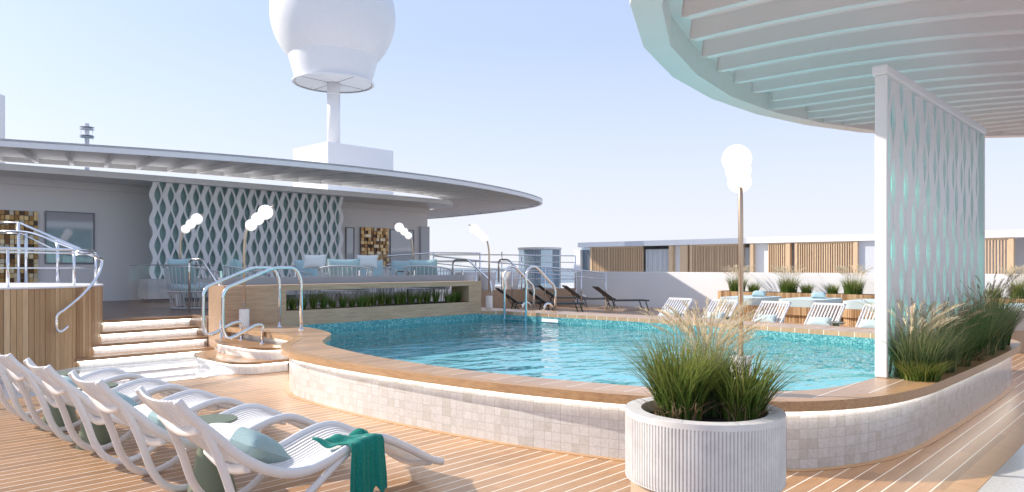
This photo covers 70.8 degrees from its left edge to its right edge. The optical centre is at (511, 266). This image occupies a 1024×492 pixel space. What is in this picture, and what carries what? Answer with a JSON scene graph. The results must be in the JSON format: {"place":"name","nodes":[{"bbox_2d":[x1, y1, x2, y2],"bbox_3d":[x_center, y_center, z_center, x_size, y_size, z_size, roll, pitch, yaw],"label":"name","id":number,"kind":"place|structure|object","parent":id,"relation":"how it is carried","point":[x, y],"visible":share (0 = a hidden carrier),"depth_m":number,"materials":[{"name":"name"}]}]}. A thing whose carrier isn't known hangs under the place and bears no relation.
{"place":"outdoors","nodes":[
{"label":"outdoors","id":0,"kind":"place"},
{"bbox_2d":[0,94,4,162],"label":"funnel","id":1,"kind":"object","parent":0,"point":[2,116],"visible":0.32,"depth_m":39.99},
{"bbox_2d":[79,123,93,169],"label":"antenna mast","id":2,"kind":"object","parent":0,"point":[87,128],"visible":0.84,"depth_m":47.89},
{"bbox_2d":[0,358,232,398],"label":"landing floor","id":3,"kind":"structure","parent":0,"point":[173,370],"depth_m":10.95,"materials":[{"name":"stone"}]},
{"bbox_2d":[194,338,288,373],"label":"pool steps","id":4,"kind":"structure","parent":3,"relation":"on","point":[235,356],"depth_m":10.97,"materials":[{"name":"white stone"}]},
{"bbox_2d":[74,268,573,369],"bbox_3d":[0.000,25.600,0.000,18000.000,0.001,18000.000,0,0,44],"label":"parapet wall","id":5,"kind":"structure","parent":0,"point":[567,279],"depth_m":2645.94,"materials":[{"name":"white paint"}]},
{"bbox_2d":[103,286,564,345],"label":"terrace floor","id":6,"kind":"structure","parent":0,"point":[125,309],"depth_m":15.42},
{"bbox_2d":[0,283,102,378],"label":"timber clad platform","id":7,"kind":"structure","parent":6,"relation":"on","point":[28,311],"depth_m":10.75,"materials":[{"name":"brown wood"}]},
{"bbox_2d":[0,247,96,286],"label":"steel railing","id":8,"kind":"object","parent":7,"relation":"on","point":[74,253],"visible":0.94,"depth_m":10.76,"materials":[{"name":"white"}]},
{"bbox_2d":[0,221,98,282],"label":"steel railing","id":9,"kind":"object","parent":7,"relation":"on","point":[57,241],"visible":0.96,"depth_m":13.07,"materials":[{"name":"white"}]},
{"bbox_2d":[55,254,102,332],"bbox_3d":[-6.794,0.394,11.509,0.316,1.200,1.588,0,0,-11],"label":"steel handrail","id":10,"kind":"object","parent":7,"relation":"attached to","point":[94,281],"visible":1,"depth_m":11.20,"materials":[{"name":"white"}]},
{"bbox_2d":[129,264,213,265],"bbox_3d":[-6.805,0.419,14.466,0.024,0.921,1.650,0,0,44],"label":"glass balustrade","id":11,"kind":"object","parent":6,"relation":"on","point":[164,265],"visible":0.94,"depth_m":14.32,"materials":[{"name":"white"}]},
{"bbox_2d":[176,213,203,307],"bbox_3d":[-7.210,-0.140,16.130,0.613,2.119,0.254,0,0,0],"label":"globe lamp","id":12,"kind":"object","parent":6,"relation":"on","point":[194,220],"visible":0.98,"depth_m":16.06,"materials":[{"name":"glass"}]},
{"bbox_2d":[163,258,218,308],"bbox_3d":[-6.928,0.362,15.560,1.210,1.073,1.066,0,0,24],"label":"rope armchair","id":13,"kind":"object","parent":6,"relation":"on","point":[177,282],"visible":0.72,"depth_m":15.21,"materials":[{"name":"teal fabric"}]},
{"bbox_2d":[188,258,221,349],"bbox_3d":[-5.685,0.638,13.427,0.244,1.611,2.714,0,0,-33],"label":"steel handrail","id":14,"kind":"object","parent":6,"relation":"on","point":[189,280],"visible":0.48,"depth_m":14.44,"materials":[{"name":"white"}]},
{"bbox_2d":[0,163,452,300],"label":"deck building","id":15,"kind":"structure","parent":6,"relation":"on","point":[105,214],"depth_m":19.31,"materials":[{"name":"white paint"}]},
{"bbox_2d":[0,210,37,282],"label":"block artwork","id":16,"kind":"object","parent":15,"relation":"attached to","point":[29,218],"visible":0.66,"depth_m":17.70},
{"bbox_2d":[45,211,94,263],"bbox_3d":[-11.401,-0.740,18.581,0.035,1.340,1.128,0,0,44],"label":"window","id":17,"kind":"structure","parent":15,"relation":"in","point":[75,228],"depth_m":18.58,"materials":[{"name":"grey glass"}]},
{"bbox_2d":[0,138,542,218],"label":"ring canopy","id":18,"kind":"object","parent":15,"relation":"on","point":[467,198],"visible":0.69,"depth_m":19.98,"materials":[{"name":"metal"}]},
{"bbox_2d":[346,227,354,259],"bbox_3d":[-5.559,-0.610,24.709,0.035,1.480,0.343,0,0,44],"label":"window","id":19,"kind":"structure","parent":15,"relation":"in","point":[350,231],"depth_m":24.72,"materials":[{"name":"grey glass"}]},
{"bbox_2d":[360,227,388,266],"bbox_3d":[-4.834,-0.660,25.387,0.128,1.420,1.159,0,0,44],"label":"block artwork","id":20,"kind":"object","parent":15,"relation":"attached to","point":[373,241],"visible":0.77,"depth_m":25.40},
{"bbox_2d":[390,229,413,269],"bbox_3d":[-4.016,-0.610,26.327,0.035,1.480,1.096,0,0,44],"label":"window","id":21,"kind":"structure","parent":15,"relation":"in","point":[399,244],"depth_m":26.25,"materials":[{"name":"grey glass"}]},
{"bbox_2d":[138,278,344,301],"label":"ribbed plinth","id":22,"kind":"structure","parent":6,"relation":"on","point":[152,290],"depth_m":18.76,"materials":[{"name":"concrete"}]},
{"bbox_2d":[149,182,343,278],"bbox_3d":[-7.397,-0.940,20.742,0.132,2.520,5.835,0,0,44],"label":"wavy screen","id":23,"kind":"object","parent":22,"relation":"on","point":[295,226],"visible":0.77,"depth_m":20.35,"materials":[{"name":"white paint"}]},
{"bbox_2d":[223,259,270,276],"bbox_3d":[-5.919,0.362,16.181,1.066,1.073,1.210,0,0,-26],"label":"rope armchair","id":24,"kind":"object","parent":6,"relation":"on","point":[235,266],"visible":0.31,"depth_m":15.78,"materials":[{"name":"teal fabric"}]},
{"bbox_2d":[291,259,335,303],"bbox_3d":[-4.806,0.362,17.524,1.066,1.073,1.210,0,0,34],"label":"rope armchair","id":25,"kind":"object","parent":6,"relation":"on","point":[299,265],"visible":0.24,"depth_m":17.42,"materials":[{"name":"teal fabric"}]},
{"bbox_2d":[303,255,325,268],"bbox_3d":[-4.632,-0.113,16.900,0.520,0.360,0.160,0,-20,0],"label":"scatter cushion","id":26,"kind":"object","parent":25,"relation":"on","point":[314,261],"visible":0.96,"depth_m":16.83,"materials":[{"name":"white fabric"}]},
{"bbox_2d":[293,142,392,194],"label":"deckhouse","id":27,"kind":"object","parent":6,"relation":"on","point":[340,153],"visible":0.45,"depth_m":41.35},
{"bbox_2d":[269,0,395,142],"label":"radar dome","id":28,"kind":"structure","parent":27,"relation":"on","point":[333,49],"depth_m":40.52,"materials":[{"name":"white paint"}]},
{"bbox_2d":[317,259,372,306],"bbox_3d":[-3.693,0.362,15.957,1.210,1.073,1.066,0,0,-6],"label":"rope armchair","id":29,"kind":"object","parent":6,"relation":"on","point":[347,267],"visible":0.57,"depth_m":15.59,"materials":[{"name":"teal fabric"}]},
{"bbox_2d":[354,260,396,302],"bbox_3d":[-3.544,0.362,18.339,1.210,1.073,1.066,0,0,-26],"label":"rope armchair","id":30,"kind":"object","parent":6,"relation":"on","point":[378,271],"visible":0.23,"depth_m":18.52,"materials":[{"name":"teal fabric"}]},
{"bbox_2d":[357,255,377,268],"bbox_3d":[-3.566,-0.118,17.700,0.520,0.360,0.160,0,-20,0],"label":"scatter cushion","id":31,"kind":"object","parent":30,"relation":"on","point":[369,261],"visible":0.8,"depth_m":17.64,"materials":[{"name":"white fabric"}]},
{"bbox_2d":[377,260,413,300],"bbox_3d":[-3.083,0.362,19.240,1.210,1.073,1.066,0,0,24],"label":"rope armchair","id":32,"kind":"object","parent":6,"relation":"on","point":[398,265],"visible":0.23,"depth_m":19.37,"materials":[{"name":"teal fabric"}]},
{"bbox_2d":[394,223,415,299],"bbox_3d":[-2.922,-0.140,19.600,0.613,2.119,0.254,0,0,0],"label":"globe lamp","id":33,"kind":"object","parent":6,"relation":"on","point":[401,229],"visible":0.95,"depth_m":19.53,"materials":[{"name":"glass"}]},
{"bbox_2d":[403,259,452,302],"bbox_3d":[-2.057,0.362,17.558,1.210,1.073,1.066,0,0,14],"label":"rope armchair","id":34,"kind":"object","parent":6,"relation":"on","point":[424,267],"visible":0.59,"depth_m":17.19,"materials":[{"name":"teal fabric"}]},
{"bbox_2d":[386,252,480,292],"bbox_3d":[-2.241,0.227,22.409,0.344,1.386,3.989,0,0,41],"label":"steel railing","id":35,"kind":"object","parent":6,"relation":"on","point":[479,260],"visible":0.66,"depth_m":22.68,"materials":[{"name":"white"}]},
{"bbox_2d":[452,259,492,295],"bbox_3d":[-1.061,0.308,19.267,0.107,1.039,1.925,0,0,-37],"label":"steel handrail","id":36,"kind":"object","parent":6,"relation":"on","point":[479,270],"visible":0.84,"depth_m":19.20,"materials":[{"name":"white"}]},
{"bbox_2d":[476,272,495,289],"bbox_3d":[-1.013,0.570,28.500,0.800,0.700,0.800,0,0,-16],"label":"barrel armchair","id":37,"kind":"object","parent":6,"relation":"on","point":[484,283],"visible":0.7,"depth_m":28.20,"materials":[{"name":"white fabric"}]},
{"bbox_2d":[430,252,575,289],"bbox_3d":[-0.321,0.168,28.540,6.275,1.504,0.065,0,0,-20],"label":"steel railing","id":38,"kind":"object","parent":6,"relation":"on","point":[521,261],"visible":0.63,"depth_m":28.67,"materials":[{"name":"white"}]},
{"bbox_2d":[518,247,560,287],"bbox_3d":[1.177,0.055,30.655,1.860,1.710,1.860,0,0,44],"label":"round cabana","id":39,"kind":"object","parent":6,"relation":"on","point":[533,260],"visible":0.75,"depth_m":30.00,"materials":[{"name":"glass"}]},
{"bbox_2d":[455,272,474,280],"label":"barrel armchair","id":40,"kind":"object","parent":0,"point":[469,276],"visible":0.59,"depth_m":27.17,"materials":[{"name":"white fabric"}]},
{"bbox_2d":[502,272,519,288],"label":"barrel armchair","id":41,"kind":"object","parent":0,"point":[515,281],"visible":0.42,"depth_m":29.20,"materials":[{"name":"white fabric"}]},
{"bbox_2d":[0,304,1023,491],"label":"deck floor","id":42,"kind":"structure","parent":0,"point":[34,458],"depth_m":5.85,"materials":[{"name":"brown wood"}]},
{"bbox_2d":[40,371,79,430],"bbox_3d":[-4.500,1.331,7.163,0.340,0.538,0.340,0,0,44],"label":"side table","id":43,"kind":"object","parent":42,"relation":"on","point":[57,417],"visible":0.24,"depth_m":7.05,"materials":[{"name":"green metal"}]},
{"bbox_2d":[0,363,174,425],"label":"sun lounger","id":44,"kind":"object","parent":42,"relation":"on","point":[113,375],"visible":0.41,"depth_m":7.55,"materials":[{"name":"white plastic"}]},
{"bbox_2d":[75,382,118,449],"bbox_3d":[-3.712,1.331,6.440,0.340,0.538,0.340,0,0,44],"label":"side table","id":45,"kind":"object","parent":42,"relation":"on","point":[101,432],"visible":0.23,"depth_m":6.33,"materials":[{"name":"green metal"}]},
{"bbox_2d":[0,353,230,442],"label":"sun lounger","id":46,"kind":"object","parent":42,"relation":"on","point":[19,372],"visible":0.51,"depth_m":6.72,"materials":[{"name":"white plastic"}]},
{"bbox_2d":[74,315,212,368],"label":"staircase","id":47,"kind":"structure","parent":42,"relation":"on","point":[138,340],"depth_m":12.39,"materials":[{"name":"stone"}]},
{"bbox_2d":[23,358,285,464],"bbox_3d":[-3.062,1.172,6.338,0.654,0.864,2.007,0,0,44],"label":"sun lounger","id":48,"kind":"object","parent":42,"relation":"on","point":[56,384],"visible":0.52,"depth_m":5.85,"materials":[{"name":"white plastic"}]},
{"bbox_2d":[82,391,137,406],"bbox_3d":[-3.370,1.145,6.059,0.560,0.190,0.340,1,-25,42],"label":"cushion","id":49,"kind":"object","parent":48,"relation":"on","point":[131,401],"visible":0.19,"depth_m":5.97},
{"bbox_2d":[68,370,317,491],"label":"sun lounger","id":50,"kind":"object","parent":42,"relation":"on","point":[105,399],"visible":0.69,"depth_m":5.12,"materials":[{"name":"white plastic"}]},
{"bbox_2d":[134,404,184,437],"bbox_3d":[-2.575,1.145,5.356,0.560,0.190,0.340,1,-25,42],"label":"cushion","id":51,"kind":"object","parent":50,"relation":"on","point":[148,412],"visible":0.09,"depth_m":5.22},
{"bbox_2d":[187,414,237,491],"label":"side table","id":52,"kind":"object","parent":42,"relation":"on","point":[206,474],"visible":0.45,"depth_m":4.92,"materials":[{"name":"green metal"}]},
{"bbox_2d":[135,386,444,491],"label":"sun lounger","id":53,"kind":"object","parent":42,"relation":"on","point":[179,417],"visible":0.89,"depth_m":4.64,"materials":[{"name":"white plastic"}]},
{"bbox_2d":[209,423,290,463],"bbox_3d":[-1.738,1.145,4.669,0.560,0.190,0.340,7,-22,31],"label":"cushion","id":54,"kind":"object","parent":53,"relation":"on","point":[261,447],"visible":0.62,"depth_m":4.54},
{"bbox_2d":[312,428,386,491],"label":"towel","id":55,"kind":"object","parent":53,"relation":"on","point":[368,473],"visible":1,"depth_m":4.91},
{"bbox_2d":[209,275,480,349],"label":"timber planter wall","id":56,"kind":"structure","parent":42,"relation":"on","point":[261,299],"depth_m":14.14,"materials":[{"name":"brown wood"}]},
{"bbox_2d":[305,290,319,307],"bbox_3d":[-3.855,0.607,13.984,0.486,0.415,0.518,0,0,14],"label":"grass tuft","id":57,"kind":"object","parent":56,"relation":"in","point":[313,302],"visible":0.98,"depth_m":13.96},
{"bbox_2d":[318,290,333,307],"bbox_3d":[-3.672,0.617,14.096,0.520,0.397,0.501,0,0,-24],"label":"grass tuft","id":58,"kind":"object","parent":56,"relation":"in","point":[323,302],"visible":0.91,"depth_m":14.05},
{"bbox_2d":[434,255,605,309],"bbox_3d":[0.389,0.611,25.511,6.759,1.978,0.288,0,0,-25],"label":"steel railing","id":59,"kind":"object","parent":42,"relation":"on","point":[512,270],"visible":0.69,"depth_m":25.74,"materials":[{"name":"white"}]},
{"bbox_2d":[495,287,553,310],"bbox_3d":[0.440,1.162,24.674,1.972,0.888,0.704,0,0,-10],"label":"lounger","id":60,"kind":"object","parent":42,"relation":"on","point":[514,301],"visible":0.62,"depth_m":24.40,"materials":[{"name":"black metal"}]},
{"bbox_2d":[481,288,575,307],"bbox_3d":[-0.645,1.262,24.906,3.077,0.676,12.854,0,0,17],"label":"terrace edge board","id":61,"kind":"object","parent":42,"relation":"on","point":[519,295],"depth_m":28.98,"materials":[{"name":"brown wood"}]},
{"bbox_2d":[523,288,584,311],"bbox_3d":[1.393,1.162,24.174,1.972,0.888,0.704,0,0,-10],"label":"lounger","id":62,"kind":"object","parent":42,"relation":"on","point":[542,301],"visible":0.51,"depth_m":23.99,"materials":[{"name":"black metal"}]},
{"bbox_2d":[536,284,587,306],"bbox_3d":[1.986,1.162,28.773,1.972,0.888,0.704,0,0,-10],"label":"lounger","id":63,"kind":"object","parent":42,"relation":"on","point":[547,291],"visible":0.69,"depth_m":28.59,"materials":[{"name":"black metal"}]},
{"bbox_2d":[562,285,615,308],"bbox_3d":[2.952,1.162,27.773,1.972,0.888,0.704,0,0,-10],"label":"lounger","id":64,"kind":"object","parent":42,"relation":"on","point":[573,293],"visible":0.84,"depth_m":27.49,"materials":[{"name":"black metal"}]},
{"bbox_2d":[592,286,649,310],"bbox_3d":[3.976,1.162,26.373,1.972,0.888,0.704,0,0,-10],"label":"lounger","id":65,"kind":"object","parent":42,"relation":"on","point":[604,293],"visible":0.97,"depth_m":26.20,"materials":[{"name":"black metal"}]},
{"bbox_2d":[225,307,1020,468],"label":"swimming pool","id":66,"kind":"structure","parent":42,"relation":"in","point":[840,422],"depth_m":7.22,"materials":[{"name":"beige tile"}]},
{"bbox_2d":[201,266,281,339],"bbox_3d":[-4.514,0.609,12.105,0.100,1.230,1.406,0,0,44],"label":"pool handrail","id":67,"kind":"object","parent":66,"relation":"attached to","point":[205,289],"visible":0.94,"depth_m":11.96,"materials":[{"name":"silver metal"}]},
{"bbox_2d":[239,205,274,326],"bbox_3d":[-4.420,-0.015,12.479,0.613,2.119,0.254,0,0,0],"label":"globe lamp","id":68,"kind":"object","parent":66,"relation":"on","point":[265,212],"visible":1,"depth_m":12.42,"materials":[{"name":"glass"}]},
{"bbox_2d":[221,266,303,343],"bbox_3d":[-3.955,0.609,11.503,0.100,1.230,1.406,0,0,44],"label":"pool handrail","id":69,"kind":"object","parent":66,"relation":"attached to","point":[225,290],"visible":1,"depth_m":11.38,"materials":[{"name":"silver metal"}]},
{"bbox_2d":[468,224,492,307],"bbox_3d":[-0.797,-0.015,18.164,0.613,2.119,0.254,0,0,0],"label":"globe lamp","id":70,"kind":"object","parent":66,"relation":"on","point":[476,230],"visible":1,"depth_m":18.10,"materials":[{"name":"glass"}]},
{"bbox_2d":[503,266,534,336],"bbox_3d":[0.178,0.888,17.114,0.056,1.823,1.076,0,0,44],"label":"ladder handrail","id":71,"kind":"object","parent":66,"relation":"attached to","point":[504,291],"visible":0.9,"depth_m":16.76,"materials":[{"name":"silver metal"}]},
{"bbox_2d":[525,266,555,337],"bbox_3d":[0.670,0.888,16.645,0.056,1.823,1.076,0,0,44],"label":"ladder handrail","id":72,"kind":"object","parent":66,"relation":"attached to","point":[546,278],"visible":1,"depth_m":16.49,"materials":[{"name":"silver metal"}]},
{"bbox_2d":[327,319,874,390],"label":"pool water","id":73,"kind":"structure","parent":66,"relation":"in","point":[510,323],"depth_m":11.07,"materials":[{"name":"blue liquid"}]},
{"bbox_2d":[722,144,751,378],"bbox_3d":[1.938,-0.015,6.163,0.254,2.119,0.613,0,0,13],"label":"globe lamp","id":74,"kind":"object","parent":66,"relation":"on","point":[736,160],"visible":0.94,"depth_m":5.99,"materials":[{"name":"glass"}]},
{"bbox_2d":[850,297,984,376],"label":"ornamental grass","id":75,"kind":"object","parent":66,"relation":"on","point":[917,350],"depth_m":6.67,"materials":[{"name":"plant"}]},
{"bbox_2d":[888,354,956,381],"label":"ornamental grass","id":76,"kind":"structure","parent":66,"relation":"on","point":[923,375],"depth_m":6.54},
{"bbox_2d":[872,64,985,377],"bbox_3d":[4.950,-0.428,8.337,0.140,2.944,4.340,0,0,44],"label":"wavy screen","id":77,"kind":"object","parent":66,"relation":"on","point":[929,197],"visible":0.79,"depth_m":7.70,"materials":[{"name":"white paint"}]},
{"bbox_2d":[630,0,1023,137],"bbox_3d":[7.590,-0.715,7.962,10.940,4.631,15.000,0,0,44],"label":"oval canopy","id":78,"kind":"object","parent":77,"relation":"on","point":[809,62],"visible":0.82,"depth_m":9.00,"materials":[{"name":"metal"}]},
{"bbox_2d":[284,370,1016,471],"bbox_3d":[1.270,1.597,10.947,9.830,0.006,8.720,0,0,44],"label":"pool margin board","id":79,"kind":"object","parent":42,"relation":"on","point":[1010,388],"visible":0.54,"depth_m":6.67,"materials":[{"name":"brown wood"}]},
{"bbox_2d":[658,298,693,316],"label":"slatted lounger","id":80,"kind":"object","parent":42,"relation":"on","point":[679,299],"visible":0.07,"depth_m":17.07,"materials":[{"name":"white plastic"}]},
{"bbox_2d":[625,397,785,491],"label":"ribbed planter","id":81,"kind":"object","parent":42,"relation":"on","point":[703,454],"visible":0.85,"depth_m":3.73,"materials":[{"name":"concrete"}]},
{"bbox_2d":[634,296,774,416],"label":"ornamental grass","id":82,"kind":"object","parent":81,"relation":"in","point":[698,322],"depth_m":4.16,"materials":[{"name":"plant"}]},
{"bbox_2d":[702,299,737,317],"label":"slatted lounger","id":83,"kind":"object","parent":42,"relation":"on","point":[710,306],"visible":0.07,"depth_m":16.29,"materials":[{"name":"white plastic"}]},
{"bbox_2d":[718,295,780,319],"bbox_3d":[7.455,1.270,22.459,1.320,0.660,2.140,0,0,44],"label":"daybed","id":84,"kind":"object","parent":42,"relation":"on","point":[752,305],"visible":0.22,"depth_m":21.71,"materials":[{"name":"teal fabric"}]},
{"bbox_2d":[752,301,791,322],"bbox_3d":[5.131,1.174,14.977,0.664,0.848,1.766,0,0,44],"label":"slatted lounger","id":85,"kind":"object","parent":42,"relation":"on","point":[783,314],"visible":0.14,"depth_m":15.44,"materials":[{"name":"white plastic"}]},
{"bbox_2d":[755,314,776,322],"bbox_3d":[5.365,1.100,15.222,0.460,0.120,0.220,0,40,44],"label":"cushion","id":86,"kind":"object","parent":85,"relation":"on","point":[773,317],"visible":0.73,"depth_m":15.14,"materials":[{"name":"teal fabric"}]},
{"bbox_2d":[577,271,1023,310],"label":"parapet wall","id":87,"kind":"structure","parent":42,"relation":"on","point":[658,289],"depth_m":26.99,"materials":[{"name":"paint"}]},
{"bbox_2d":[777,297,842,322],"bbox_3d":[8.794,1.270,21.182,1.320,0.660,2.140,0,0,44],"label":"daybed","id":88,"kind":"object","parent":42,"relation":"on","point":[798,309],"visible":0.42,"depth_m":20.48,"materials":[{"name":"teal fabric"}]},
{"bbox_2d":[804,302,845,325],"bbox_3d":[5.942,1.174,14.204,0.664,0.848,1.766,0,0,44],"label":"slatted lounger","id":89,"kind":"object","parent":42,"relation":"on","point":[838,305],"visible":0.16,"depth_m":14.70,"materials":[{"name":"white plastic"}]},
{"bbox_2d":[807,317,832,325],"bbox_3d":[6.176,1.100,14.450,0.460,0.120,0.220,0,40,44],"label":"cushion","id":90,"kind":"object","parent":89,"relation":"on","point":[818,320],"visible":0.88,"depth_m":14.39,"materials":[{"name":"white fabric"}]},
{"bbox_2d":[841,299,874,325],"bbox_3d":[10.097,1.270,19.940,1.320,0.660,2.140,0,0,44],"label":"daybed","id":91,"kind":"object","parent":42,"relation":"on","point":[852,312],"visible":0.31,"depth_m":19.39,"materials":[{"name":"wood"}]},
{"bbox_2d":[855,304,874,326],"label":"slatted lounger","id":92,"kind":"object","parent":42,"relation":"on","point":[859,321],"visible":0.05,"depth_m":14.14,"materials":[{"name":"white plastic"}]},
{"bbox_2d":[860,319,874,327],"bbox_3d":[6.900,1.100,13.759,0.460,0.120,0.220,0,40,44],"label":"cushion","id":93,"kind":"object","parent":92,"relation":"on","point":[869,324],"visible":0.49,"depth_m":13.77,"materials":[{"name":"teal fabric"}]},
{"bbox_2d":[718,290,1023,318],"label":"wall planter","id":94,"kind":"object","parent":42,"relation":"on","point":[843,296],"visible":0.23,"depth_m":22.50,"materials":[{"name":"wood"}]},
{"bbox_2d":[1011,309,1023,352],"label":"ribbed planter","id":95,"kind":"object","parent":42,"relation":"on","point":[1018,334],"visible":0.07,"depth_m":13.27,"materials":[{"name":"concrete"}]},
{"bbox_2d":[0,0,1023,267],"label":"sky","id":96,"kind":"structure","parent":0,"point":[563,103],"materials":[{"name":"blue"}]},
{"bbox_2d":[495,283,576,300],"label":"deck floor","id":97,"kind":"structure","parent":0,"point":[569,285],"depth_m":60.74,"materials":[{"name":"wood"}]},
{"bbox_2d":[574,230,1023,292],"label":"cabin building","id":98,"kind":"structure","parent":97,"relation":"on","point":[1004,249],"depth_m":33.58,"materials":[{"name":"brown wood"}]},
{"bbox_2d":[603,324,758,420],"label":"ornamental grass","id":99,"kind":"object","parent":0,"point":[676,395],"depth_m":4.00,"materials":[{"name":"plant"}]},
{"bbox_2d":[722,265,756,291],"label":"ornamental grass","id":100,"kind":"object","parent":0,"point":[733,286],"depth_m":24.60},
{"bbox_2d":[656,342,844,421],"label":"ornamental grass","id":101,"kind":"object","parent":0,"point":[746,396],"depth_m":3.98,"materials":[{"name":"plant"}]},
{"bbox_2d":[771,265,805,292],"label":"ornamental grass","id":102,"kind":"object","parent":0,"point":[791,286],"depth_m":23.32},
{"bbox_2d":[798,282,815,292],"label":"ornamental grass","id":103,"kind":"object","parent":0,"point":[803,289],"depth_m":22.98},
{"bbox_2d":[821,283,840,293],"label":"ornamental grass","id":104,"kind":"object","parent":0,"point":[834,290],"depth_m":22.43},
{"bbox_2d":[833,265,870,294],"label":"ornamental grass","id":105,"kind":"object","parent":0,"point":[855,288],"depth_m":21.97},
{"bbox_2d":[899,302,987,372],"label":"ornamental grass","id":106,"kind":"object","parent":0,"point":[955,352],"depth_m":7.05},
{"bbox_2d":[917,295,1003,366],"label":"ornamental grass","id":107,"kind":"object","parent":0,"point":[966,355],"depth_m":7.49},
{"bbox_2d":[938,303,1016,360],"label":"ornamental grass","id":108,"kind":"object","parent":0,"point":[976,352],"depth_m":7.96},
{"bbox_2d":[944,421,1023,491],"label":"deck border","id":109,"kind":"object","parent":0,"point":[980,473],"depth_m":5.81,"materials":[{"name":"brown wood"}]},
{"bbox_2d":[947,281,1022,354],"bbox_3d":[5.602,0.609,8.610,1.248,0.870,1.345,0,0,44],"label":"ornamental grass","id":110,"kind":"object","parent":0,"point":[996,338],"depth_m":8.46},
{"bbox_2d":[956,271,1023,349],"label":"ornamental grass","id":111,"kind":"object","parent":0,"point":[1001,344],"depth_m":8.99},
{"bbox_2d":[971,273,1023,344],"bbox_3d":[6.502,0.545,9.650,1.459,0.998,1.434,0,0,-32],"label":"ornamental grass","id":112,"kind":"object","parent":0,"point":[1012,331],"depth_m":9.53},
{"bbox_2d":[977,444,1023,491],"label":"tiled floor","id":113,"kind":"structure","parent":0,"point":[1008,476],"depth_m":5.46,"materials":[{"name":"tile"}]},
{"bbox_2d":[994,264,1023,298],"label":"ornamental grass","id":114,"kind":"object","parent":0,"point":[1020,285],"depth_m":19.08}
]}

